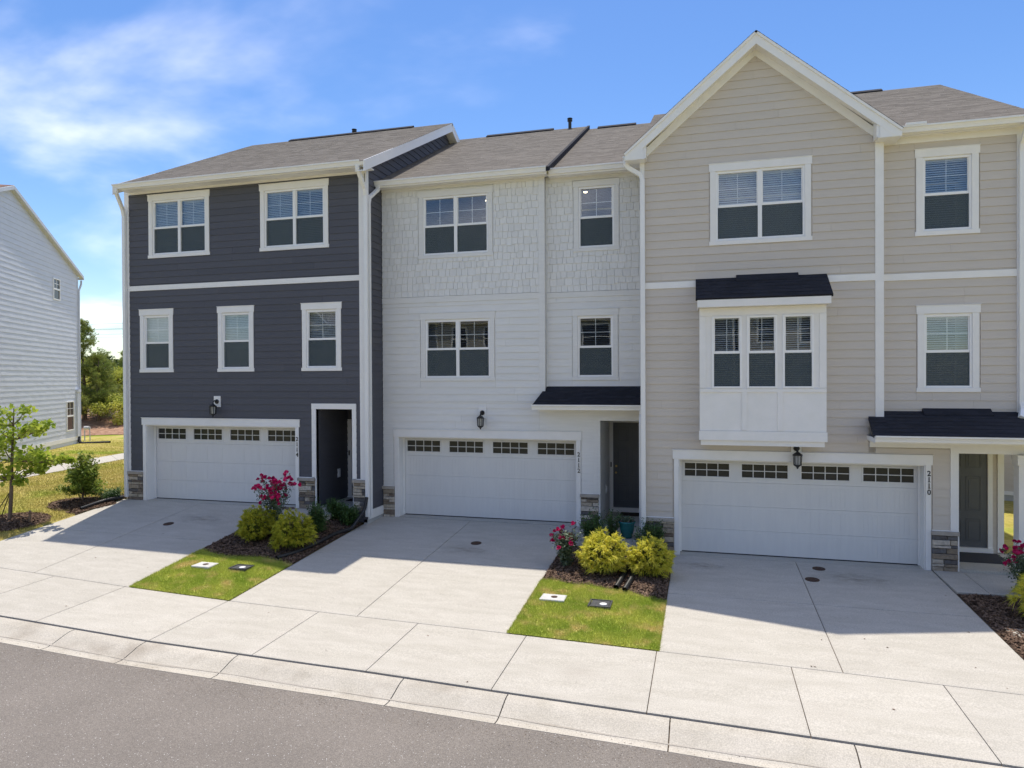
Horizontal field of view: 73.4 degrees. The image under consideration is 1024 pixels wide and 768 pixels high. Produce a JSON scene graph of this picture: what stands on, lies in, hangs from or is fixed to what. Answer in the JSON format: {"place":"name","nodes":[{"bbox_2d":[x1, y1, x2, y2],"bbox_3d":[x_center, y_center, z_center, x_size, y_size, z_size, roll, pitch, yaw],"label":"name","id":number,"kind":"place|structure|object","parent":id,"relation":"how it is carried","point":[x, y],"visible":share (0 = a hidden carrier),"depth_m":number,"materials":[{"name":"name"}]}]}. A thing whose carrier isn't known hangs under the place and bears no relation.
{"place":"outdoors","nodes":[
{"label":"outdoors","id":0,"kind":"place"},
{"bbox_2d":[0,453,123,482],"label":"path","id":1,"kind":"structure","parent":0,"point":[103,459],"depth_m":28.14,"materials":[{"name":"concrete"}]},
{"bbox_2d":[0,499,272,587],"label":"driveway","id":2,"kind":"structure","parent":0,"point":[126,542],"depth_m":16.12,"materials":[{"name":"concrete"}]},
{"bbox_2d":[129,547,291,599],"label":"lot lawn","id":3,"kind":"structure","parent":0,"point":[213,574],"depth_m":13.82,"materials":[{"name":"green plant"}]},
{"bbox_2d":[192,562,218,569],"bbox_3d":[-6.446,3.839,14.432,0.440,0.127,0.340,0,0,16],"label":"utility box","id":4,"kind":"object","parent":3,"relation":"on","point":[205,565],"visible":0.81,"depth_m":14.34,"materials":[{"name":"concrete"}]},
{"bbox_2d":[228,564,253,571],"bbox_3d":[-5.629,3.853,14.307,0.400,0.133,0.320,0,0,16],"label":"utility box","id":5,"kind":"object","parent":3,"relation":"on","point":[242,567],"visible":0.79,"depth_m":14.24,"materials":[{"name":"black plastic"}]},
{"bbox_2d":[204,507,361,563],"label":"mulch","id":6,"kind":"object","parent":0,"point":[219,542],"visible":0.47,"depth_m":15.53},
{"bbox_2d":[232,505,277,541],"bbox_3d":[-5.956,3.209,15.900,1.091,0.875,1.039,0,0,16],"label":"golden cypress","id":7,"kind":"object","parent":6,"relation":"on","point":[259,519],"visible":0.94,"depth_m":15.74,"materials":[{"name":"green plant"}]},
{"bbox_2d":[251,470,301,524],"bbox_3d":[-5.648,2.838,16.275,0.980,1.624,0.958,0,0,16],"label":"rose bush","id":8,"kind":"object","parent":6,"relation":"on","point":[273,498],"visible":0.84,"depth_m":16.19,"materials":[{"name":"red plant"}]},
{"bbox_2d":[268,508,318,551],"bbox_3d":[-4.935,3.278,15.594,1.104,0.960,1.203,0,0,-10],"label":"golden cypress","id":9,"kind":"object","parent":6,"relation":"on","point":[293,530],"visible":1,"depth_m":15.40,"materials":[{"name":"green plant"}]},
{"bbox_2d":[306,497,333,532],"bbox_3d":[-4.670,3.150,16.661,0.620,0.888,0.876,0,0,-21],"label":"green shrub","id":10,"kind":"object","parent":6,"relation":"on","point":[317,516],"visible":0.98,"depth_m":16.50,"materials":[{"name":"green plant"}]},
{"bbox_2d":[275,497,367,558],"bbox_3d":[-4.411,3.340,16.230,0.214,0.898,3.075,0,0,26],"label":"edging","id":11,"kind":"object","parent":6,"relation":"on","point":[361,514],"visible":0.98,"depth_m":16.31,"materials":[{"name":"black plastic"}]},
{"bbox_2d":[324,497,344,519],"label":"green shrub","id":12,"kind":"object","parent":6,"relation":"on","point":[332,506],"visible":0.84,"depth_m":17.55,"materials":[{"name":"green plant"}]},
{"bbox_2d":[335,499,358,525],"bbox_3d":[-4.167,3.245,17.427,0.758,0.698,0.612,0,0,16],"label":"green shrub","id":13,"kind":"object","parent":6,"relation":"on","point":[347,515],"visible":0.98,"depth_m":17.33,"materials":[{"name":"green plant"}]},
{"bbox_2d":[276,508,331,526],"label":"walkway","id":14,"kind":"structure","parent":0,"point":[303,510],"depth_m":17.68,"materials":[{"name":"concrete"}]},
{"bbox_2d":[0,643,760,767],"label":"road","id":15,"kind":"structure","parent":0,"point":[70,718],"depth_m":8.30,"materials":[{"name":"grey asphalt"}]},
{"bbox_2d":[0,639,776,767],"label":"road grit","id":16,"kind":"object","parent":15,"relation":"on","point":[355,709],"visible":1,"depth_m":8.86,"materials":[{"name":"grey gravel"}]},
{"bbox_2d":[0,617,1008,767],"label":"kerb","id":17,"kind":"structure","parent":15,"relation":"on","point":[761,749],"depth_m":8.88,"materials":[{"name":"concrete"}]},
{"bbox_2d":[230,516,575,633],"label":"driveway","id":18,"kind":"structure","parent":0,"point":[441,572],"depth_m":13.95,"materials":[{"name":"concrete"}]},
{"bbox_2d":[471,541,480,544],"bbox_3d":[-0.830,3.684,15.914,0.250,0.030,0.250,0,0,16],"label":"cleanout cover","id":19,"kind":"object","parent":18,"relation":"on","point":[476,543],"visible":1,"depth_m":15.88,"materials":[{"name":"black metal"}]},
{"bbox_2d":[0,568,1023,767],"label":"sidewalk","id":20,"kind":"structure","parent":0,"point":[965,724],"depth_m":9.77,"materials":[{"name":"concrete"}]},
{"bbox_2d":[0,388,1023,659],"bbox_3d":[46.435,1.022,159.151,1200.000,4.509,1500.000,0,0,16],"label":"ground","id":21,"kind":"structure","parent":0,"point":[1008,524],"depth_m":20.63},
{"bbox_2d":[0,511,51,530],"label":"mulch","id":22,"kind":"object","parent":21,"relation":"on","point":[18,521],"visible":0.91,"depth_m":17.65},
{"bbox_2d":[28,510,30,521],"bbox_3d":[-12.314,3.425,17.552,0.094,0.396,0.054,0,0,16],"label":"wooden stake","id":23,"kind":"object","parent":22,"relation":"on","point":[29,518],"visible":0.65,"depth_m":17.53,"materials":[{"name":"brown wood"}]},
{"bbox_2d":[0,403,77,518],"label":"sapling tree","id":24,"kind":"object","parent":22,"relation":"on","point":[38,460],"visible":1,"depth_m":17.56,"materials":[{"name":"green plant"}]},
{"bbox_2d":[0,184,83,460],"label":"white house","id":25,"kind":"structure","parent":21,"relation":"on","point":[40,351],"depth_m":32.58,"materials":[{"name":"plastic"}]},
{"bbox_2d":[53,277,60,300],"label":"window","id":26,"kind":"structure","parent":25,"relation":"in","point":[56,282],"depth_m":34.73,"materials":[{"name":"plastic"}]},
{"bbox_2d":[66,401,74,430],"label":"window","id":27,"kind":"structure","parent":25,"relation":"in","point":[70,425],"depth_m":36.36,"materials":[{"name":"plastic"}]},
{"bbox_2d":[83,426,90,440],"bbox_3d":[-23.504,2.740,38.052,0.378,0.819,0.198,0,0,5],"label":"gas meter","id":28,"kind":"object","parent":25,"relation":"attached to","point":[86,427],"visible":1,"depth_m":38.01,"materials":[{"name":"white metal"}]},
{"bbox_2d":[78,437,110,443],"bbox_3d":[-22.786,3.071,37.435,1.688,0.445,0.222,0,0,-7],"label":"drain pipe","id":29,"kind":"object","parent":25,"relation":"attached to","point":[80,441],"visible":0.82,"depth_m":37.37,"materials":[{"name":"black plastic"}]},
{"bbox_2d":[0,439,123,539],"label":"grass","id":30,"kind":"structure","parent":21,"relation":"on","point":[52,492],"depth_m":21.87,"materials":[{"name":"green plant"}]},
{"bbox_2d":[47,496,115,510],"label":"mulch","id":31,"kind":"object","parent":21,"relation":"on","point":[86,500],"visible":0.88,"depth_m":19.18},
{"bbox_2d":[54,451,114,499],"bbox_3d":[-12.091,2.607,19.479,1.402,1.493,1.366,0,0,16],"label":"leafy shrub","id":32,"kind":"object","parent":31,"relation":"on","point":[81,478],"visible":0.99,"depth_m":19.26,"materials":[{"name":"green plant"}]},
{"bbox_2d":[90,486,123,498],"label":"green shrub","id":33,"kind":"object","parent":31,"relation":"on","point":[109,493],"visible":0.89,"depth_m":19.50,"materials":[{"name":"green plant"}]},
{"bbox_2d":[81,414,123,434],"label":"straw bed","id":34,"kind":"object","parent":21,"relation":"on","point":[105,426],"visible":0.02,"depth_m":46.29,"materials":[{"name":"brown plant"}]},
{"bbox_2d":[80,318,122,419],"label":"pine tree","id":35,"kind":"object","parent":34,"relation":"on","point":[84,341],"visible":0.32,"depth_m":48.17,"materials":[{"name":"green plant"}]},
{"bbox_2d":[81,351,122,420],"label":"pine tree","id":36,"kind":"object","parent":34,"relation":"on","point":[96,380],"visible":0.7,"depth_m":47.71,"materials":[{"name":"green plant"}]},
{"bbox_2d":[84,355,120,366],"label":"distant woods","id":37,"kind":"object","parent":21,"relation":"on","point":[115,361],"depth_m":133.32,"materials":[{"name":"green plant"}]},
{"bbox_2d":[83,393,122,424],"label":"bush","id":38,"kind":"object","parent":21,"relation":"on","point":[119,404],"visible":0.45,"depth_m":46.66,"materials":[{"name":"green plant"}]},
{"bbox_2d":[100,357,117,369],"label":"pine tree","id":39,"kind":"object","parent":21,"relation":"on","point":[107,360],"visible":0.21,"depth_m":61.86,"materials":[{"name":"green plant"}]},
{"bbox_2d":[111,123,482,524],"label":"townhouse","id":40,"kind":"structure","parent":21,"relation":"on","point":[245,300],"depth_m":18.76,"materials":[{"name":"grey wood"}]},
{"bbox_2d":[139,308,173,372],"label":"window","id":41,"kind":"structure","parent":40,"relation":"in","point":[156,355],"depth_m":19.48,"materials":[{"name":"paint"}]},
{"bbox_2d":[147,189,209,258],"bbox_3d":[-9.276,-4.444,19.239,2.094,1.790,0.215,0,0,16],"label":"window","id":42,"kind":"structure","parent":40,"relation":"in","point":[170,240],"depth_m":19.22,"materials":[{"name":"glass"}]},
{"bbox_2d":[156,426,295,504],"bbox_3d":[-7.967,2.219,19.220,4.838,2.140,0.059,0,0,16],"label":"garage door","id":43,"kind":"structure","parent":40,"relation":"in","point":[223,464],"depth_m":19.25,"materials":[{"name":"paint"}]},
{"bbox_2d":[216,305,254,371],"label":"window","id":44,"kind":"structure","parent":40,"relation":"in","point":[237,355],"depth_m":18.77,"materials":[{"name":"paint"}]},
{"bbox_2d":[259,178,328,251],"bbox_3d":[-5.751,-4.455,18.254,2.114,1.790,0.215,0,0,16],"label":"window","id":45,"kind":"structure","parent":40,"relation":"in","point":[297,231],"depth_m":18.22,"materials":[{"name":"paint"}]},
{"bbox_2d":[300,302,341,370],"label":"window","id":46,"kind":"structure","parent":40,"relation":"in","point":[318,354],"depth_m":18.06,"materials":[{"name":"paint"}]},
{"bbox_2d":[368,117,649,529],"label":"townhouse","id":47,"kind":"structure","parent":21,"relation":"on","point":[511,359],"depth_m":17.74,"materials":[{"name":"white"}]},
{"bbox_2d":[417,185,493,258],"bbox_3d":[-1.461,-4.196,17.978,2.104,1.790,0.215,0,0,16],"label":"window","id":48,"kind":"structure","parent":47,"relation":"in","point":[465,239],"depth_m":17.93,"materials":[{"name":"white"}]},
{"bbox_2d":[419,311,495,380],"bbox_3d":[-1.407,-0.978,17.991,2.099,1.789,0.215,0,0,16],"label":"window","id":49,"kind":"structure","parent":47,"relation":"in","point":[458,362],"depth_m":17.95,"materials":[{"name":"white"}]},
{"bbox_2d":[405,438,575,522],"bbox_3d":[-0.621,2.469,18.091,4.834,2.141,0.059,0,0,16],"label":"garage door","id":50,"kind":"structure","parent":47,"relation":"in","point":[529,480],"depth_m":18.05,"materials":[{"name":"paint"}]},
{"bbox_2d":[571,307,618,379],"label":"window","id":51,"kind":"structure","parent":47,"relation":"in","point":[592,361],"depth_m":17.18,"materials":[{"name":"white plastic"}]},
{"bbox_2d":[572,176,619,251],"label":"window","id":52,"kind":"structure","parent":47,"relation":"in","point":[591,232],"depth_m":17.14,"materials":[{"name":"white"}]},
{"bbox_2d":[613,422,638,507],"bbox_3d":[3.197,2.199,18.617,0.910,2.310,0.130,0,0,16],"label":"front door","id":53,"kind":"structure","parent":47,"relation":"in","point":[625,435],"depth_m":18.66,"materials":[{"name":"paint"}]},
{"bbox_2d":[620,512,638,516],"bbox_3d":[3.231,3.463,18.261,0.700,0.017,0.430,0,0,16],"label":"doormat","id":54,"kind":"object","parent":47,"relation":"on","point":[629,514],"visible":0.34,"depth_m":18.21,"materials":[{"name":"black rubber"}]},
{"bbox_2d":[542,526,671,600],"bbox_3d":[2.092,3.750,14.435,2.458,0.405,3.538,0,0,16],"label":"mulch","id":55,"kind":"object","parent":21,"relation":"on","point":[640,581],"visible":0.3,"depth_m":13.59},
{"bbox_2d":[549,521,581,565],"bbox_3d":[1.108,3.348,14.219,0.679,1.017,0.721,0,0,-4],"label":"rose bush","id":56,"kind":"object","parent":55,"relation":"on","point":[565,544],"visible":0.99,"depth_m":14.19,"materials":[{"name":"green plant"}]},
{"bbox_2d":[577,507,609,539],"bbox_3d":[1.809,3.202,15.559,0.638,0.992,0.810,0,0,-24],"label":"green shrub","id":57,"kind":"object","parent":55,"relation":"on","point":[586,527],"visible":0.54,"depth_m":15.50,"materials":[{"name":"green plant"}]},
{"bbox_2d":[573,526,639,574],"bbox_3d":[1.936,3.362,13.953,1.352,0.964,1.301,0,0,16],"label":"golden cypress","id":58,"kind":"object","parent":55,"relation":"on","point":[612,552],"visible":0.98,"depth_m":13.71,"materials":[{"name":"yellow plant"}]},
{"bbox_2d":[606,509,622,537],"bbox_3d":[2.349,3.271,15.932,0.439,0.824,0.488,0,0,16],"label":"green shrub","id":59,"kind":"object","parent":55,"relation":"on","point":[612,528],"visible":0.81,"depth_m":15.90,"materials":[{"name":"green plant"}]},
{"bbox_2d":[613,566,628,589],"bbox_3d":[2.162,3.802,13.521,0.110,0.163,1.188,0,0,20],"label":"drain pipe","id":60,"kind":"object","parent":55,"relation":"on","point":[619,581],"visible":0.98,"depth_m":13.38,"materials":[{"name":"black plastic"}]},
{"bbox_2d":[622,567,634,591],"bbox_3d":[2.323,3.807,13.497,0.141,0.170,1.348,0,0,17],"label":"drain pipe","id":61,"kind":"object","parent":55,"relation":"on","point":[629,581],"visible":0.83,"depth_m":13.23,"materials":[{"name":"black plastic"}]},
{"bbox_2d":[631,517,666,543],"bbox_3d":[3.028,3.370,15.209,0.797,0.834,0.707,0,0,16],"label":"green shrub","id":62,"kind":"object","parent":55,"relation":"on","point":[654,532],"visible":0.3,"depth_m":15.13,"materials":[{"name":"green plant"}]},
{"bbox_2d":[625,532,676,577],"bbox_3d":[2.813,3.442,13.873,1.044,0.878,1.072,0,0,16],"label":"golden cypress","id":63,"kind":"object","parent":55,"relation":"on","point":[652,559],"visible":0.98,"depth_m":13.62,"materials":[{"name":"yellow plant"}]},
{"bbox_2d":[623,30,1023,574],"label":"townhouse","id":64,"kind":"structure","parent":21,"relation":"on","point":[831,321],"depth_m":14.49,"materials":[{"name":"beige"}]},
{"bbox_2d":[708,155,812,245],"bbox_3d":[5.360,-3.936,14.898,2.123,1.790,0.215,0,0,16],"label":"window","id":65,"kind":"structure","parent":64,"relation":"in","point":[787,219],"depth_m":14.86,"materials":[{"name":"paint"}]},
{"bbox_2d":[699,304,827,446],"bbox_3d":[5.294,-0.181,14.632,2.540,2.970,0.481,0,0,16],"label":"bay window","id":66,"kind":"structure","parent":64,"relation":"in","point":[777,396],"depth_m":14.42,"materials":[{"name":"paint"}]},
{"bbox_2d":[682,460,917,564],"bbox_3d":[6.171,2.729,15.019,4.893,2.141,0.059,0,0,16],"label":"garage door","id":67,"kind":"structure","parent":64,"relation":"in","point":[823,511],"depth_m":14.96,"materials":[{"name":"paint"}]},
{"bbox_2d":[914,144,980,235],"bbox_3d":[8.910,-3.949,14.123,1.199,1.790,0.215,0,0,16],"label":"window","id":68,"kind":"structure","parent":64,"relation":"in","point":[945,212],"depth_m":14.09,"materials":[{"name":"paint"}]},
{"bbox_2d":[916,303,981,391],"bbox_3d":[8.943,-0.730,14.142,1.185,1.789,0.215,0,0,16],"label":"window","id":69,"kind":"structure","parent":64,"relation":"in","point":[950,370],"depth_m":14.11,"materials":[{"name":"paint"}]},
{"bbox_2d":[959,453,986,547],"bbox_3d":[10.033,2.490,15.285,0.910,2.250,0.055,0,0,16],"label":"front door","id":70,"kind":"structure","parent":64,"relation":"in","point":[972,467],"depth_m":15.21,"materials":[{"name":"paint"}]},
{"bbox_2d":[959,552,1010,564],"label":"step","id":71,"kind":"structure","parent":64,"relation":"on","point":[989,558],"depth_m":14.62,"materials":[{"name":"grey concrete"}]},
{"bbox_2d":[957,593,1023,658],"bbox_3d":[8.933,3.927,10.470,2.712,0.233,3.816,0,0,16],"label":"mulch","id":72,"kind":"object","parent":21,"relation":"on","point":[1000,617],"visible":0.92,"depth_m":11.62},
{"bbox_2d":[999,539,1023,592],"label":"rose bush","id":73,"kind":"object","parent":72,"relation":"on","point":[1017,551],"visible":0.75,"depth_m":12.39,"materials":[{"name":"red plant"}]},
{"bbox_2d":[1004,573,1023,617],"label":"golden cypress","id":74,"kind":"object","parent":72,"relation":"on","point":[1019,589],"visible":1,"depth_m":11.47,"materials":[{"name":"yellow plant"}]},
{"bbox_2d":[1004,454,1013,500],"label":"house","id":75,"kind":"structure","parent":21,"relation":"on","point":[1008,481],"depth_m":21.72,"materials":[{"name":"beige"}]},
{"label":"planting bed","id":76,"kind":"structure","parent":21,"relation":"on","visible":0},
{"bbox_2d":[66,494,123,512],"bbox_3d":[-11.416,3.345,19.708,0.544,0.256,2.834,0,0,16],"label":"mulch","id":77,"kind":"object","parent":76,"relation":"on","point":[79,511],"visible":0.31,"depth_m":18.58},
{"bbox_2d":[80,495,123,509],"bbox_3d":[-11.416,3.295,19.136,0.156,0.232,1.176,0,0,30],"label":"drain pipe","id":78,"kind":"object","parent":77,"relation":"on","point":[101,501],"visible":1,"depth_m":19.12,"materials":[{"name":"black plastic"}]},
{"bbox_2d":[0,0,1023,358],"label":"sky","id":79,"kind":"structure","parent":0,"point":[95,95],"materials":[{"name":"blue"}]},
{"bbox_2d":[506,577,667,650],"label":"lot lawn","id":80,"kind":"structure","parent":0,"point":[590,618],"depth_m":11.61,"materials":[{"name":"green plant"}]},
{"bbox_2d":[539,593,566,602],"bbox_3d":[0.752,3.939,12.546,0.460,0.127,0.340,0,0,16],"label":"utility box","id":81,"kind":"object","parent":80,"relation":"on","point":[553,597],"visible":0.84,"depth_m":12.50,"materials":[{"name":"concrete"}]},
{"bbox_2d":[587,599,612,609],"bbox_3d":[1.574,3.958,12.254,0.400,0.133,0.390,0,0,16],"label":"utility box","id":82,"kind":"object","parent":80,"relation":"on","point":[602,604],"visible":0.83,"depth_m":12.19,"materials":[{"name":"black plastic"}]},
{"bbox_2d":[574,526,640,550],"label":"walkway","id":83,"kind":"structure","parent":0,"point":[627,541],"depth_m":15.82,"materials":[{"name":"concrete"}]},
{"bbox_2d":[618,515,635,538],"bbox_3d":[2.665,3.307,15.944,0.394,0.518,0.396,0,0,16],"label":"flower pot","id":84,"kind":"object","parent":83,"relation":"on","point":[627,524],"visible":1,"depth_m":15.82,"materials":[{"name":"teal ceramic"}]},
{"bbox_2d":[659,554,1023,694],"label":"driveway","id":85,"kind":"structure","parent":0,"point":[920,624],"depth_m":11.36,"materials":[{"name":"concrete"}]},
{"bbox_2d":[805,577,819,581],"bbox_3d":[5.903,3.845,13.515,0.270,0.023,0.270,0,0,16],"label":"cleanout cover","id":86,"kind":"object","parent":85,"relation":"on","point":[811,579],"visible":1,"depth_m":13.50,"materials":[{"name":"black metal"}]},
{"bbox_2d":[812,567,824,570],"bbox_3d":[6.326,3.808,14.175,0.250,0.022,0.250,0,0,16],"label":"cleanout cover","id":87,"kind":"object","parent":85,"relation":"on","point":[819,568],"visible":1,"depth_m":14.16,"materials":[{"name":"black metal"}]},
{"bbox_2d":[934,571,1023,636],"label":"walkway","id":88,"kind":"structure","parent":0,"point":[956,583],"depth_m":13.12,"materials":[{"name":"concrete"}]},
{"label":"brushy bank","id":89,"kind":"structure","parent":0,"visible":0},
{"bbox_2d":[81,366,122,396],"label":"broadleaf tree","id":90,"kind":"object","parent":89,"relation":"on","point":[118,372],"visible":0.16,"depth_m":53.45,"materials":[{"name":"green plant"}]},
{"bbox_2d":[115,351,122,379],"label":"pine tree","id":91,"kind":"object","parent":89,"relation":"on","point":[120,361],"visible":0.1,"depth_m":57.25,"materials":[{"name":"green plant"}]}
]}

